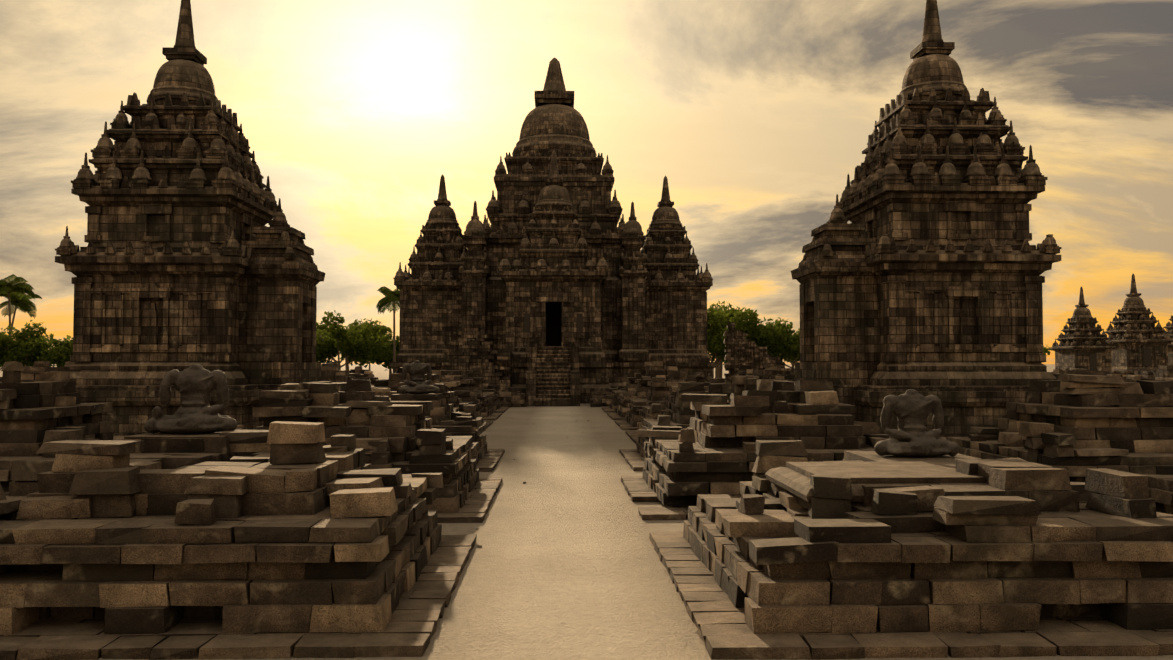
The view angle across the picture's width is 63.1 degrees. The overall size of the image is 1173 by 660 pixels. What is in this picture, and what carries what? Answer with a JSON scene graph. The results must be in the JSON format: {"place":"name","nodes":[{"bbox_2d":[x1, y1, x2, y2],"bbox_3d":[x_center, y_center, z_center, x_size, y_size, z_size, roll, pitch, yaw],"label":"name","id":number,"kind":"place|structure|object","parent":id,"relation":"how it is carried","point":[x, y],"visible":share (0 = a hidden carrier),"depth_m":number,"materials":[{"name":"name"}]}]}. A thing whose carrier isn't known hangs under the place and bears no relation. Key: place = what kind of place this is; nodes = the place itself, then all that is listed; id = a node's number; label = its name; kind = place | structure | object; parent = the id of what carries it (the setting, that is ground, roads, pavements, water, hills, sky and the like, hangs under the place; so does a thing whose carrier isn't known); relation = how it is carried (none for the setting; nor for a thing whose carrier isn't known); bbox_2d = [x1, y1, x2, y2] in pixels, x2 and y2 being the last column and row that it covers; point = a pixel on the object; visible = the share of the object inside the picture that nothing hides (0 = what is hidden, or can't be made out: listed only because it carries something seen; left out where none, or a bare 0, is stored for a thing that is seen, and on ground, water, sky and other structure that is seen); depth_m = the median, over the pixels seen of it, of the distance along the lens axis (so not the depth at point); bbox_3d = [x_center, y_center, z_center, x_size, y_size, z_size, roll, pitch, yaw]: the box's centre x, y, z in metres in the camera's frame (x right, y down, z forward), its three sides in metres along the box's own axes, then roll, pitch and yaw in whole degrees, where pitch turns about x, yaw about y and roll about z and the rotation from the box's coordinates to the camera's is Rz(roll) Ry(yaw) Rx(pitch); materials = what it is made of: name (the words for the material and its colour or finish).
{"place":"outdoors","nodes":[
{"label":"outdoors","id":0,"kind":"place"},
{"bbox_2d":[0,364,1172,659],"bbox_3d":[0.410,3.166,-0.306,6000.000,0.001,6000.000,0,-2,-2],"label":"ground","id":1,"kind":"structure","parent":0,"point":[564,562],"depth_m":15.00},
{"bbox_2d":[0,274,35,335],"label":"palm","id":2,"kind":"object","parent":1,"relation":"on","point":[19,286],"visible":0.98,"depth_m":144.43,"materials":[{"name":"green plant"}]},
{"bbox_2d":[0,291,41,331],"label":"palm","id":3,"kind":"object","parent":1,"relation":"on","point":[17,303],"visible":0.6,"depth_m":150.47,"materials":[{"name":"green plant"}]},
{"bbox_2d":[0,320,62,366],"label":"tree","id":4,"kind":"object","parent":1,"relation":"on","point":[25,346],"visible":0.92,"depth_m":126.73,"materials":[{"name":"green plant"}]},
{"bbox_2d":[21,361,73,381],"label":"ruin","id":5,"kind":"object","parent":1,"relation":"on","point":[30,374],"depth_m":38.79,"materials":[{"name":"stone"}]},
{"bbox_2d":[37,337,72,366],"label":"tree","id":6,"kind":"object","parent":1,"relation":"on","point":[58,356],"visible":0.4,"depth_m":123.15,"materials":[{"name":"green plant"}]},
{"bbox_2d":[0,361,146,495],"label":"ruin","id":7,"kind":"object","parent":1,"relation":"on","point":[36,415],"visible":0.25,"depth_m":20.14,"materials":[{"name":"stone"}]},
{"bbox_2d":[55,0,345,439],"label":"temple","id":8,"kind":"structure","parent":1,"relation":"on","point":[186,258],"depth_m":29.93,"materials":[{"name":"stone"}]},
{"bbox_2d":[0,421,476,659],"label":"ruin","id":9,"kind":"object","parent":1,"relation":"on","point":[281,539],"visible":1,"depth_m":11.10,"materials":[{"name":"stone"}]},
{"bbox_2d":[122,432,230,461],"bbox_3d":[-6.362,2.091,15.445,1.711,0.856,1.711,0,-2,-2],"label":"pedestal","id":10,"kind":"object","parent":9,"relation":"on","point":[214,442],"visible":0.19,"depth_m":14.70,"materials":[{"name":"stone"}]},
{"bbox_2d":[144,363,237,433],"bbox_3d":[-6.330,1.105,15.392,1.388,1.136,0.801,0,-2,-2],"label":"headless statue","id":11,"kind":"object","parent":10,"relation":"on","point":[195,384],"visible":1,"depth_m":15.38,"materials":[{"name":"stone"}]},
{"bbox_2d":[316,329,335,364],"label":"tree","id":12,"kind":"object","parent":1,"relation":"on","point":[318,358],"visible":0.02,"depth_m":132.93,"materials":[{"name":"green plant"}]},
{"bbox_2d":[321,362,358,391],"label":"ruin","id":13,"kind":"object","parent":1,"relation":"on","point":[330,371],"visible":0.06,"depth_m":55.06,"materials":[{"name":"stone"}]},
{"bbox_2d":[316,318,372,369],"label":"tree","id":14,"kind":"object","parent":1,"relation":"on","point":[321,327],"visible":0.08,"depth_m":148.62,"materials":[{"name":"green plant"}]},
{"bbox_2d":[316,310,389,369],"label":"tree","id":15,"kind":"object","parent":1,"relation":"on","point":[350,343],"visible":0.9,"depth_m":129.29,"materials":[{"name":"green plant"}]},
{"bbox_2d":[347,366,377,391],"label":"ruin","id":16,"kind":"object","parent":1,"relation":"on","point":[357,373],"visible":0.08,"depth_m":63.51,"materials":[{"name":"stone"}]},
{"bbox_2d":[235,379,502,522],"bbox_3d":[-5.517,2.562,22.256,6.738,2.808,6.636,0,-2,-2],"label":"ruin","id":17,"kind":"object","parent":1,"relation":"on","point":[406,437],"visible":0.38,"depth_m":20.77,"materials":[{"name":"stone"}]},
{"bbox_2d":[360,318,399,372],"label":"tree","id":18,"kind":"object","parent":1,"relation":"on","point":[386,359],"visible":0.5,"depth_m":138.36,"materials":[{"name":"green plant"}]},
{"bbox_2d":[376,286,400,361],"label":"palm","id":19,"kind":"object","parent":1,"relation":"on","point":[393,297],"visible":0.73,"depth_m":134.80,"materials":[{"name":"green plant"}]},
{"bbox_2d":[371,367,481,433],"bbox_3d":[-7.751,3.080,40.093,6.233,3.021,6.232,0,-2,-2],"label":"ruin","id":20,"kind":"object","parent":1,"relation":"on","point":[393,381],"visible":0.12,"depth_m":39.23,"materials":[{"name":"stone"}]},
{"bbox_2d":[361,383,504,471],"bbox_3d":[-5.981,2.995,30.990,6.341,2.552,6.335,0,-2,-2],"label":"ruin","id":21,"kind":"object","parent":1,"relation":"on","point":[464,420],"visible":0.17,"depth_m":30.09,"materials":[{"name":"stone"}]},
{"bbox_2d":[391,393,442,399],"bbox_3d":[-5.415,2.544,30.576,1.619,1.005,1.615,0,-2,-2],"label":"pedestal","id":22,"kind":"object","parent":21,"relation":"on","point":[429,396],"visible":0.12,"depth_m":29.87,"materials":[{"name":"stone"}]},
{"bbox_2d":[398,360,439,393],"bbox_3d":[-5.342,1.508,30.532,1.242,1.088,0.862,0,-2,-2],"label":"headless statue","id":23,"kind":"object","parent":22,"relation":"on","point":[416,370],"visible":1,"depth_m":30.48,"materials":[{"name":"stone"}]},
{"bbox_2d":[440,378,492,427],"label":"ruin","id":24,"kind":"object","parent":1,"relation":"on","point":[469,397],"visible":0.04,"depth_m":47.58,"materials":[{"name":"stone"}]},
{"bbox_2d":[432,370,501,419],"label":"ruin","id":25,"kind":"object","parent":1,"relation":"on","point":[486,410],"visible":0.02,"depth_m":55.19,"materials":[{"name":"stone"}]},
{"bbox_2d":[433,324,511,391],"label":"ruin wall","id":26,"kind":"structure","parent":1,"relation":"on","point":[470,348],"depth_m":74.16,"materials":[{"name":"stone"}]},
{"bbox_2d":[442,367,508,412],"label":"ruin","id":27,"kind":"object","parent":1,"relation":"on","point":[474,373],"visible":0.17,"depth_m":63.66,"materials":[{"name":"stone"}]},
{"bbox_2d":[497,350,512,382],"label":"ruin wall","id":28,"kind":"structure","parent":1,"relation":"on","point":[504,359],"depth_m":74.77,"materials":[{"name":"stone"}]},
{"bbox_2d":[497,387,527,407],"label":"rubble","id":29,"kind":"object","parent":1,"relation":"on","point":[511,397],"visible":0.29,"depth_m":69.06,"materials":[{"name":"stone"}]},
{"bbox_2d":[0,329,1051,370],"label":"treeline","id":30,"kind":"object","parent":1,"relation":"on","point":[1045,350],"visible":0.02,"depth_m":228.34,"materials":[{"name":"green plant"}]},
{"bbox_2d":[476,420,588,547],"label":"path pebbles","id":31,"kind":"object","parent":1,"relation":"on","point":[479,546],"visible":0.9,"depth_m":18.25,"materials":[{"name":"stone"}]},
{"bbox_2d":[389,58,716,406],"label":"temple","id":32,"kind":"structure","parent":1,"relation":"on","point":[560,284],"depth_m":84.61,"materials":[{"name":"brown"}]},
{"bbox_2d":[590,386,625,406],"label":"rubble","id":33,"kind":"object","parent":1,"relation":"on","point":[600,399],"visible":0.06,"depth_m":69.35,"materials":[{"name":"stone"}]},
{"bbox_2d":[601,365,665,412],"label":"ruin","id":34,"kind":"object","parent":1,"relation":"on","point":[631,384],"visible":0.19,"depth_m":63.17,"materials":[{"name":"stone"}]},
{"bbox_2d":[607,360,685,419],"bbox_3d":[4.463,3.480,56.472,6.239,3.362,6.229,0,-2,-2],"label":"ruin","id":35,"kind":"object","parent":1,"relation":"on","point":[671,373],"visible":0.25,"depth_m":55.62,"materials":[{"name":"stone"}]},
{"bbox_2d":[615,372,709,429],"bbox_3d":[4.702,3.493,48.462,6.229,2.777,6.236,0,-2,-2],"label":"ruin","id":36,"kind":"object","parent":1,"relation":"on","point":[659,391],"visible":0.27,"depth_m":47.16,"materials":[{"name":"stone"}]},
{"bbox_2d":[625,378,721,443],"bbox_3d":[4.941,3.329,40.466,6.238,2.546,6.225,0,-2,-2],"label":"ruin","id":37,"kind":"object","parent":1,"relation":"on","point":[666,406],"visible":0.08,"depth_m":39.95,"materials":[{"name":"stone"}]},
{"bbox_2d":[619,375,758,470],"bbox_3d":[4.267,2.882,31.252,6.032,2.796,6.034,0,-2,-2],"label":"ruin","id":38,"kind":"object","parent":1,"relation":"on","point":[681,413],"visible":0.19,"depth_m":30.11,"materials":[{"name":"stone"}]},
{"bbox_2d":[707,300,739,377],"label":"tree","id":39,"kind":"object","parent":1,"relation":"on","point":[730,311],"visible":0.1,"depth_m":137.94,"materials":[{"name":"green plant"}]},
{"bbox_2d":[707,305,746,377],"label":"tree","id":40,"kind":"object","parent":1,"relation":"on","point":[717,347],"visible":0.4,"depth_m":120.41,"materials":[{"name":"green plant"}]},
{"bbox_2d":[721,365,753,383],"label":"ruin","id":41,"kind":"object","parent":1,"relation":"on","point":[744,370],"depth_m":65.03,"materials":[{"name":"stone"}]},
{"bbox_2d":[620,380,889,519],"bbox_3d":[4.370,2.588,22.758,6.737,2.791,6.634,0,-2,-2],"label":"ruin","id":42,"kind":"object","parent":1,"relation":"on","point":[711,449],"visible":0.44,"depth_m":21.21,"materials":[{"name":"stone"}]},
{"bbox_2d":[718,307,796,360],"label":"tree","id":43,"kind":"object","parent":1,"relation":"on","point":[770,336],"visible":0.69,"depth_m":123.07,"materials":[{"name":"green plant"}]},
{"bbox_2d":[723,322,794,382],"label":"ruin wall","id":44,"kind":"structure","parent":1,"relation":"on","point":[740,350],"depth_m":96.53,"materials":[{"name":"stone"}]},
{"bbox_2d":[753,363,794,390],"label":"ruin","id":45,"kind":"object","parent":1,"relation":"on","point":[770,372],"visible":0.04,"depth_m":56.43,"materials":[{"name":"stone"}]},
{"bbox_2d":[772,328,799,367],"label":"tree","id":46,"kind":"object","parent":1,"relation":"on","point":[790,352],"visible":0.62,"depth_m":127.47,"materials":[{"name":"green plant"}]},
{"bbox_2d":[787,370,794,378],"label":"stone block","id":47,"kind":"structure","parent":1,"relation":"on","point":[792,373],"depth_m":94.33,"materials":[{"name":"stone"}]},
{"bbox_2d":[649,440,1172,659],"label":"ruin","id":48,"kind":"object","parent":1,"relation":"on","point":[1015,557],"visible":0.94,"depth_m":11.08,"materials":[{"name":"stone"}]},
{"bbox_2d":[765,461,985,510],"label":"stone slab","id":49,"kind":"structure","parent":48,"relation":"on","point":[792,478],"depth_m":13.54,"materials":[{"name":"stone"}]},
{"bbox_2d":[842,451,980,461],"bbox_3d":[5.516,2.328,16.089,1.914,0.427,1.921,0,-2,-2],"label":"pedestal","id":50,"kind":"object","parent":48,"relation":"on","point":[869,456],"visible":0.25,"depth_m":15.82,"materials":[{"name":"stone"}]},
{"bbox_2d":[874,389,959,456],"bbox_3d":[5.511,1.562,16.040,1.398,1.128,0.779,0,-2,-2],"label":"headless buddha statue","id":51,"kind":"object","parent":50,"relation":"on","point":[911,409],"visible":1,"depth_m":16.04,"materials":[{"name":"stone"}]},
{"bbox_2d":[791,0,1061,438],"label":"temple","id":52,"kind":"structure","parent":1,"relation":"on","point":[924,269],"depth_m":29.34,"materials":[{"name":"stone"}]},
{"bbox_2d":[946,370,1172,481],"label":"ruin","id":53,"kind":"object","parent":1,"relation":"on","point":[1076,424],"visible":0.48,"depth_m":20.49,"materials":[{"name":"stone"}]},
{"bbox_2d":[1053,368,1069,373],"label":"stone block","id":54,"kind":"structure","parent":1,"relation":"on","point":[1056,371],"depth_m":65.08,"materials":[{"name":"stone"}]},
{"bbox_2d":[1053,368,1087,378],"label":"ruin","id":55,"kind":"object","parent":1,"relation":"on","point":[1056,375],"depth_m":39.90,"materials":[{"name":"stone"}]},
{"bbox_2d":[1050,286,1121,374],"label":"temple","id":56,"kind":"structure","parent":1,"relation":"on","point":[1082,343],"depth_m":111.99,"materials":[{"name":"brown"}]},
{"bbox_2d":[1098,368,1120,375],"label":"ruin","id":57,"kind":"object","parent":1,"relation":"on","point":[1106,371],"depth_m":86.26,"materials":[{"name":"stone"}]},
{"bbox_2d":[1109,370,1125,376],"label":"ruin","id":58,"kind":"object","parent":1,"relation":"on","point":[1114,372],"depth_m":96.21,"materials":[{"name":"stone"}]},
{"bbox_2d":[1122,376,1140,380],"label":"ruin","id":59,"kind":"object","parent":1,"relation":"on","point":[1130,378],"depth_m":47.73,"materials":[{"name":"stone"}]},
{"bbox_2d":[1105,273,1172,374],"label":"temple","id":60,"kind":"structure","parent":1,"relation":"on","point":[1138,341],"depth_m":117.79,"materials":[{"name":"brown"}]},
{"bbox_2d":[1126,371,1164,380],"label":"ruin","id":61,"kind":"object","parent":1,"relation":"on","point":[1146,375],"depth_m":57.00,"materials":[{"name":"stone"}]},
{"bbox_2d":[1140,474,1172,514],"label":"ruin","id":62,"kind":"object","parent":1,"relation":"on","point":[1160,488],"visible":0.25,"depth_m":15.67,"materials":[{"name":"stone"}]},
{"bbox_2d":[1151,365,1172,378],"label":"ruin","id":63,"kind":"object","parent":1,"relation":"on","point":[1163,371],"visible":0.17,"depth_m":64.97,"materials":[{"name":"stone"}]},
{"bbox_2d":[1161,315,1172,364],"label":"temple","id":64,"kind":"structure","parent":1,"relation":"on","point":[1169,326],"depth_m":128.16,"materials":[{"name":"brown"}]},
{"bbox_2d":[0,0,1172,363],"label":"sky","id":65,"kind":"structure","parent":0,"point":[755,115],"materials":[{"name":"yellow"}]}
]}

